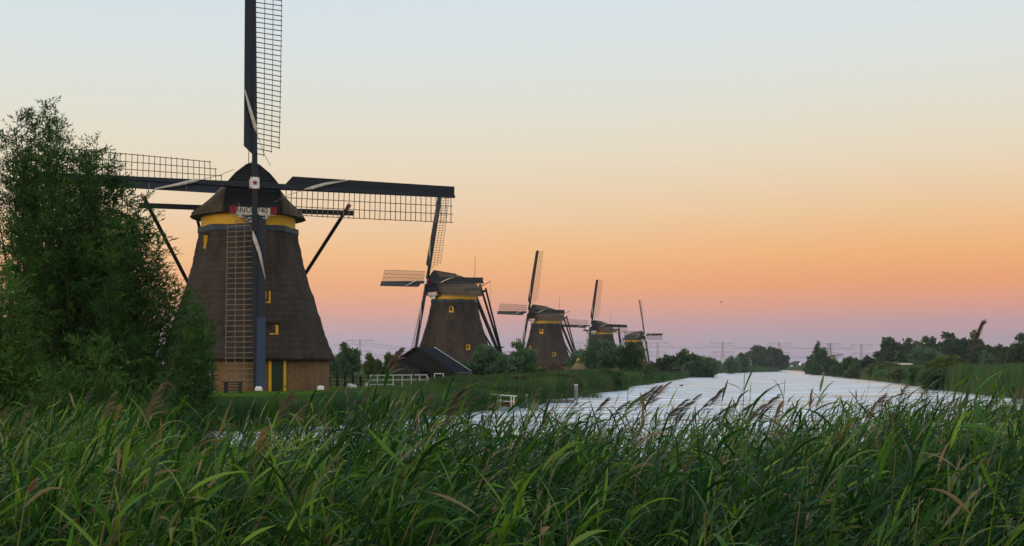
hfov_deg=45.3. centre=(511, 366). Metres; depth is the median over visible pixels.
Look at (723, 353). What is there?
pylon
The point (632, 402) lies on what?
reed
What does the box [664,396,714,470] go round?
reed
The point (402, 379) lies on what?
white railing
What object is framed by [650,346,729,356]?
power line
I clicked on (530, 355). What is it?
willow bush
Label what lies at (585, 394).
grass field
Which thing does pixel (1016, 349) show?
dark tree
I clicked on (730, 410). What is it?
reed
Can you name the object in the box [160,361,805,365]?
distant wood
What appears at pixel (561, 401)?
landing slab
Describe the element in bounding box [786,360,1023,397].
reed bank
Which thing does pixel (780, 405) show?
reed
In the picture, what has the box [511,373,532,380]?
reed clump
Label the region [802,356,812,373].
shrub
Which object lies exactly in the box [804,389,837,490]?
reed
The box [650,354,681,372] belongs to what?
dark tree
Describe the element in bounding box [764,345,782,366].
round tree
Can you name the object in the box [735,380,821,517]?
reed
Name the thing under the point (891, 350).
poplar tree
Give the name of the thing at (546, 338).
windmill
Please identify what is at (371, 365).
shrub
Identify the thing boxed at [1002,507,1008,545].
reed
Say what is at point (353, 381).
plank fence
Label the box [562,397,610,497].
reed
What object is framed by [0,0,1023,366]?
sky
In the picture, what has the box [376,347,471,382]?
barn
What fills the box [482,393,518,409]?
jetty
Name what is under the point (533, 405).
mooring dolphin
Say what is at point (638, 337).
windmill
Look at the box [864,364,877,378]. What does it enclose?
shrub
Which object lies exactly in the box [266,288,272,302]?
window
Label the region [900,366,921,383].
shrub
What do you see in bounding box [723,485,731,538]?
reed
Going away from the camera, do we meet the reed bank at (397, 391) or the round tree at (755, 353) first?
the reed bank at (397, 391)
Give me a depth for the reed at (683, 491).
6.40 m
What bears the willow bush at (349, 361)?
on the ground at (397, 416)
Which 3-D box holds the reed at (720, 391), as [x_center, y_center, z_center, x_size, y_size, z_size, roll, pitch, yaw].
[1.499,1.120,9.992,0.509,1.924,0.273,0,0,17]
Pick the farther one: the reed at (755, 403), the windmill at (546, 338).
the windmill at (546, 338)
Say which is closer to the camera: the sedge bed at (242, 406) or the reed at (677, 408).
the reed at (677, 408)
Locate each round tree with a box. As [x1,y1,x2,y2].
[745,344,773,366]
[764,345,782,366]
[773,349,789,371]
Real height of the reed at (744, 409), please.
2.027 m
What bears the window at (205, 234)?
in the windmill at (248, 274)
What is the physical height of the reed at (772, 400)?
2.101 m
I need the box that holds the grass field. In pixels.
[160,372,604,398]
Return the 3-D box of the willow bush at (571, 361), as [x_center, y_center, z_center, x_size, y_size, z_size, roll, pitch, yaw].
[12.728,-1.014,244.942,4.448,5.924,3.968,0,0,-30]
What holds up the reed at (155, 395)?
on the ground at (397, 416)
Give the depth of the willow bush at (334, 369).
123.69 m
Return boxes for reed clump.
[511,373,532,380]
[543,371,586,388]
[597,367,624,385]
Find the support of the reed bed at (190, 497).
on the ground at (397, 416)
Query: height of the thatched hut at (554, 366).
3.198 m
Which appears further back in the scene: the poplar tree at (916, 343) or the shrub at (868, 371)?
the poplar tree at (916, 343)
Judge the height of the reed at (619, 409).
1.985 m
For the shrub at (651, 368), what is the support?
on the ground at (397, 416)
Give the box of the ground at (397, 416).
[163,368,1021,429]
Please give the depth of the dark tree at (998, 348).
428.04 m
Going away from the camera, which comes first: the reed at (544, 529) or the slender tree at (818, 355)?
the reed at (544, 529)
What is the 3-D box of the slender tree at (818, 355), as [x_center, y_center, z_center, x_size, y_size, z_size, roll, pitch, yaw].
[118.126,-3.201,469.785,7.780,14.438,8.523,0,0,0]
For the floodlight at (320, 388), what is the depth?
79.86 m
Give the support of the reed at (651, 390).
on the ground at (397, 416)
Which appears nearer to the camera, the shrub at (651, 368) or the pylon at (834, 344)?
the shrub at (651, 368)
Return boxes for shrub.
[360,352,382,376]
[382,351,393,366]
[643,364,660,376]
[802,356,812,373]
[807,363,823,374]
[822,356,838,374]
[829,362,843,375]
[835,355,856,376]
[843,366,861,377]
[848,358,861,366]
[854,355,882,370]
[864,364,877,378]
[873,361,900,372]
[884,367,908,381]
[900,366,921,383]
[917,367,946,388]
[922,354,961,370]
[978,350,996,366]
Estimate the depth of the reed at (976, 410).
6.51 m
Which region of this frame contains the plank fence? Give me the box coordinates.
[329,376,368,386]
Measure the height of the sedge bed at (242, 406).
1.592 m
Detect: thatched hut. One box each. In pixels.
[546,362,565,371]
[571,358,584,369]
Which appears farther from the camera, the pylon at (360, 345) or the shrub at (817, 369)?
the pylon at (360, 345)
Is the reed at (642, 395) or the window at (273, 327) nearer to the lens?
the reed at (642, 395)
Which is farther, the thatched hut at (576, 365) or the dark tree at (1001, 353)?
the dark tree at (1001, 353)
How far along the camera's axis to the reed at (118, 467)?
5.20 m
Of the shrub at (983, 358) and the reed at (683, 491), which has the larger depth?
the shrub at (983, 358)
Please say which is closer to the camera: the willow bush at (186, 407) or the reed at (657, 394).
the reed at (657, 394)
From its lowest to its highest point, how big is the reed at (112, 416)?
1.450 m
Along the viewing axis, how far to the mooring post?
99.87 m
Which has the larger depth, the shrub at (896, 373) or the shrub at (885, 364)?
the shrub at (885, 364)
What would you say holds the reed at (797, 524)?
on the ground at (397, 416)
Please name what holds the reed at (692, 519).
on the ground at (397, 416)
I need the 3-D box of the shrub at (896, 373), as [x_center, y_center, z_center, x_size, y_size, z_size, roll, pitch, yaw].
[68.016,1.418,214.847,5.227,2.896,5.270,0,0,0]
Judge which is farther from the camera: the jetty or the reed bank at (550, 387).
the reed bank at (550, 387)
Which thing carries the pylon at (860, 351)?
on the ground at (397, 416)
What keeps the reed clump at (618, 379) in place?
on the ground at (397, 416)
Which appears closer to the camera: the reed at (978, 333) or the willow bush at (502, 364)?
the reed at (978, 333)
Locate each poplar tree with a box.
[871,336,914,365]
[905,338,923,365]
[921,336,940,348]
[932,331,967,363]
[961,329,992,366]
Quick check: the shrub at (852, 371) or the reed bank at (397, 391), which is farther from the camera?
the shrub at (852, 371)
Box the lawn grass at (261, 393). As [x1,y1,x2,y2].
[210,386,404,397]
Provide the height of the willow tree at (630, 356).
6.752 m
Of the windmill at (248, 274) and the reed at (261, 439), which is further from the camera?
the windmill at (248, 274)
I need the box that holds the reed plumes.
[0,373,1023,545]
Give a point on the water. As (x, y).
(798, 384)
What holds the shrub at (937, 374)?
on the ground at (397, 416)
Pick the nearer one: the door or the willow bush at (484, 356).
the door
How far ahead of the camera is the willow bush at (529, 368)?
125.51 m
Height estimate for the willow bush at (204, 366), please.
5.523 m
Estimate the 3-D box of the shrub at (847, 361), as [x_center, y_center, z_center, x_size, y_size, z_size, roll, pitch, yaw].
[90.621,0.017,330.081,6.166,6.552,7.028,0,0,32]
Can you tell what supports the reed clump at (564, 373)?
on the ground at (397, 416)
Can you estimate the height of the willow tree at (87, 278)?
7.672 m
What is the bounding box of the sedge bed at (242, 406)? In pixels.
[160,394,379,430]
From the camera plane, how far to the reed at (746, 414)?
7.00 m
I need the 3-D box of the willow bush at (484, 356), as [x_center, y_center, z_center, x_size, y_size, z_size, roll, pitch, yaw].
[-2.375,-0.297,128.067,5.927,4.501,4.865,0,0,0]
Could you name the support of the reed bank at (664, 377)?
on the ground at (397, 416)
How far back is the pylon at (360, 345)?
1249.90 m
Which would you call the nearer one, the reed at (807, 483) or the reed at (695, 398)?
the reed at (807, 483)
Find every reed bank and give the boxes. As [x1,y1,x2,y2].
[269,384,532,418]
[408,368,635,403]
[562,366,779,386]
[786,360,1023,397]
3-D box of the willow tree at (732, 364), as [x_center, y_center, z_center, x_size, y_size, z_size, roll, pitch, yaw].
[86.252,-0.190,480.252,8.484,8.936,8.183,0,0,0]
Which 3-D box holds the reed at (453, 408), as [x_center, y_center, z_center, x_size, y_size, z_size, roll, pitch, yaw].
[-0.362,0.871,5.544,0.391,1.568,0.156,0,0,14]
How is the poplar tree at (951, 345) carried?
on the ground at (397, 416)
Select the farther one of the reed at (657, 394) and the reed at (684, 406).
the reed at (657, 394)
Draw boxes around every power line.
[354,344,578,357]
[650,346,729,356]
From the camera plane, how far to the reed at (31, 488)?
4.59 m
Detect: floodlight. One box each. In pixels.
[255,386,262,391]
[317,386,323,390]
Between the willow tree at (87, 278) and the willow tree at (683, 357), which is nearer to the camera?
the willow tree at (87, 278)
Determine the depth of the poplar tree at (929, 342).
402.68 m
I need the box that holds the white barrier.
[890,362,912,364]
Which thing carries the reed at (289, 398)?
on the ground at (397, 416)
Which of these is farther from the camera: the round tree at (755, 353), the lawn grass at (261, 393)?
the round tree at (755, 353)
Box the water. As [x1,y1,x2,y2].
[167,370,1022,487]
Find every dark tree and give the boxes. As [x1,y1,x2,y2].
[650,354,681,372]
[680,360,718,376]
[990,343,1003,365]
[996,346,1010,364]
[1003,332,1023,364]
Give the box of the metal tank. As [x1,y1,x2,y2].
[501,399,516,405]
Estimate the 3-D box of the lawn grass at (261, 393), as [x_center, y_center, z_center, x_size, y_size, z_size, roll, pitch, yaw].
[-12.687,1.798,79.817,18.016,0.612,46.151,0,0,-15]
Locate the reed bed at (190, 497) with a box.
[0,367,1023,545]
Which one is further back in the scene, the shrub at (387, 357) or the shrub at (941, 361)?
the shrub at (941, 361)
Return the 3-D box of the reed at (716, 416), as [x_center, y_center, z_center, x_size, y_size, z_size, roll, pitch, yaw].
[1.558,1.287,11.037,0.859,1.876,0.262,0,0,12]
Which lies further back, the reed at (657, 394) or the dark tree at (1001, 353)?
the dark tree at (1001, 353)
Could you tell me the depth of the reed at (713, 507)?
6.00 m
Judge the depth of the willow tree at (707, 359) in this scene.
343.71 m
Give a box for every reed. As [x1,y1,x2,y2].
[17,477,68,545]
[98,404,123,536]
[99,446,120,545]
[127,380,173,545]
[248,426,278,519]
[258,389,298,545]
[318,347,412,545]
[397,387,467,544]
[539,520,548,545]
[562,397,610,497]
[565,496,567,544]
[589,400,630,448]
[613,386,657,425]
[613,392,652,445]
[615,399,691,462]
[616,385,664,489]
[620,373,655,518]
[631,381,671,448]
[637,394,701,451]
[648,401,691,484]
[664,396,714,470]
[678,386,727,479]
[682,459,683,544]
[689,406,732,452]
[691,496,693,545]
[702,403,735,454]
[704,512,704,545]
[709,404,753,460]
[709,475,717,545]
[715,355,782,535]
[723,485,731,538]
[729,394,781,458]
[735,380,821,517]
[746,386,771,479]
[755,401,796,523]
[794,501,800,545]
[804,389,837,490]
[806,459,808,541]
[891,449,895,516]
[913,496,920,545]
[945,318,988,501]
[952,370,1008,533]
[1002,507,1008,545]
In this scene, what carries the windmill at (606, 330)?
on the ground at (397, 416)
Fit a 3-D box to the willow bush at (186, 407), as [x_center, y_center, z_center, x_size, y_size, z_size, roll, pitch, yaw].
[-8.632,1.214,25.930,5.484,3.274,4.628,0,0,17]
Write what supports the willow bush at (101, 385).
on the ground at (397, 416)
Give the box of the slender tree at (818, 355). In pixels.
[809,340,828,373]
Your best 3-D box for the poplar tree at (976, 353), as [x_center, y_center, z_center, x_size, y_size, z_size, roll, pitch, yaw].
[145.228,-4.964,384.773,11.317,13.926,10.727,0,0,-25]
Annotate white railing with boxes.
[366,374,428,386]
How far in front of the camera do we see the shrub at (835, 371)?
349.44 m
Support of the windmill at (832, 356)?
on the ground at (397, 416)
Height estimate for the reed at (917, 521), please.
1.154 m
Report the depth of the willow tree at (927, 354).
308.66 m
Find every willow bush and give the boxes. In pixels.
[0,244,58,441]
[13,329,181,472]
[130,366,218,445]
[163,292,223,462]
[329,355,343,376]
[335,341,362,378]
[462,343,513,376]
[487,354,526,374]
[509,338,539,369]
[522,364,549,374]
[564,349,577,368]
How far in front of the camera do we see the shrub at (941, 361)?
164.56 m
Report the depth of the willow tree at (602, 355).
210.50 m
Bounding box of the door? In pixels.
[268,360,285,391]
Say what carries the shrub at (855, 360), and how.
on the ground at (397, 416)
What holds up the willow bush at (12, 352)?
on the ground at (397, 416)
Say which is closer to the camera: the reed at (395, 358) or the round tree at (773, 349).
the reed at (395, 358)
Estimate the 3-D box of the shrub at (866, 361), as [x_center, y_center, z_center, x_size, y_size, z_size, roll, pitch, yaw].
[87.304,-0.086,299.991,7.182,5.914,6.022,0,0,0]
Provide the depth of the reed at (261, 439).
6.00 m
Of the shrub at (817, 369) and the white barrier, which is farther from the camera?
the shrub at (817, 369)
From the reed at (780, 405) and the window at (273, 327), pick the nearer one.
the reed at (780, 405)
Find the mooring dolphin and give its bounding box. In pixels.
[531,399,538,409]
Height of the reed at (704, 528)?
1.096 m
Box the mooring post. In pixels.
[574,384,577,399]
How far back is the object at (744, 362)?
558.92 m
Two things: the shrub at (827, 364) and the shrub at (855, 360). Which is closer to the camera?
the shrub at (855, 360)
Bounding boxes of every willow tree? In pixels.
[0,96,205,438]
[574,332,627,369]
[611,340,645,371]
[676,348,704,366]
[700,355,722,374]
[722,355,742,373]
[906,344,943,366]
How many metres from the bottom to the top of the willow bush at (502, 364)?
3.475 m
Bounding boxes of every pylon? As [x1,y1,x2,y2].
[348,339,373,360]
[647,342,669,358]
[710,342,735,361]
[820,343,840,355]
[849,344,871,359]
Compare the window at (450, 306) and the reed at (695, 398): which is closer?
the reed at (695, 398)
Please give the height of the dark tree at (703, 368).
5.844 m
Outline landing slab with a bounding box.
[546,400,574,402]
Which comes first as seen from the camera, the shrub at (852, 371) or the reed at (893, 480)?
the reed at (893, 480)
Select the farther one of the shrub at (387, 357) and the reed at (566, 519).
the shrub at (387, 357)
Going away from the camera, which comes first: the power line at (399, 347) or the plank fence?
the plank fence
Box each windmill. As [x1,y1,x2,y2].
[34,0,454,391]
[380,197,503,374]
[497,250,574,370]
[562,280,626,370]
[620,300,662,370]
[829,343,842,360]
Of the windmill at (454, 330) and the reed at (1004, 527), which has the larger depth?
the windmill at (454, 330)
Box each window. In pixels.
[202,232,208,248]
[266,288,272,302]
[266,321,280,334]
[434,373,443,378]
[447,305,454,311]
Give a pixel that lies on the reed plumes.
(111, 401)
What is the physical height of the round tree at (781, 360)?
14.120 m
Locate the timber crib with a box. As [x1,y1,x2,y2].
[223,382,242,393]
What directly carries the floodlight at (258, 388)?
on the ground at (397, 416)
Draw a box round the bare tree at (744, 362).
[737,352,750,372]
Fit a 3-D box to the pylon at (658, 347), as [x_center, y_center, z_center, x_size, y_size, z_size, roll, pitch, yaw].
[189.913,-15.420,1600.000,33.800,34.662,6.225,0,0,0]
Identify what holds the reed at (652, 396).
on the ground at (397, 416)

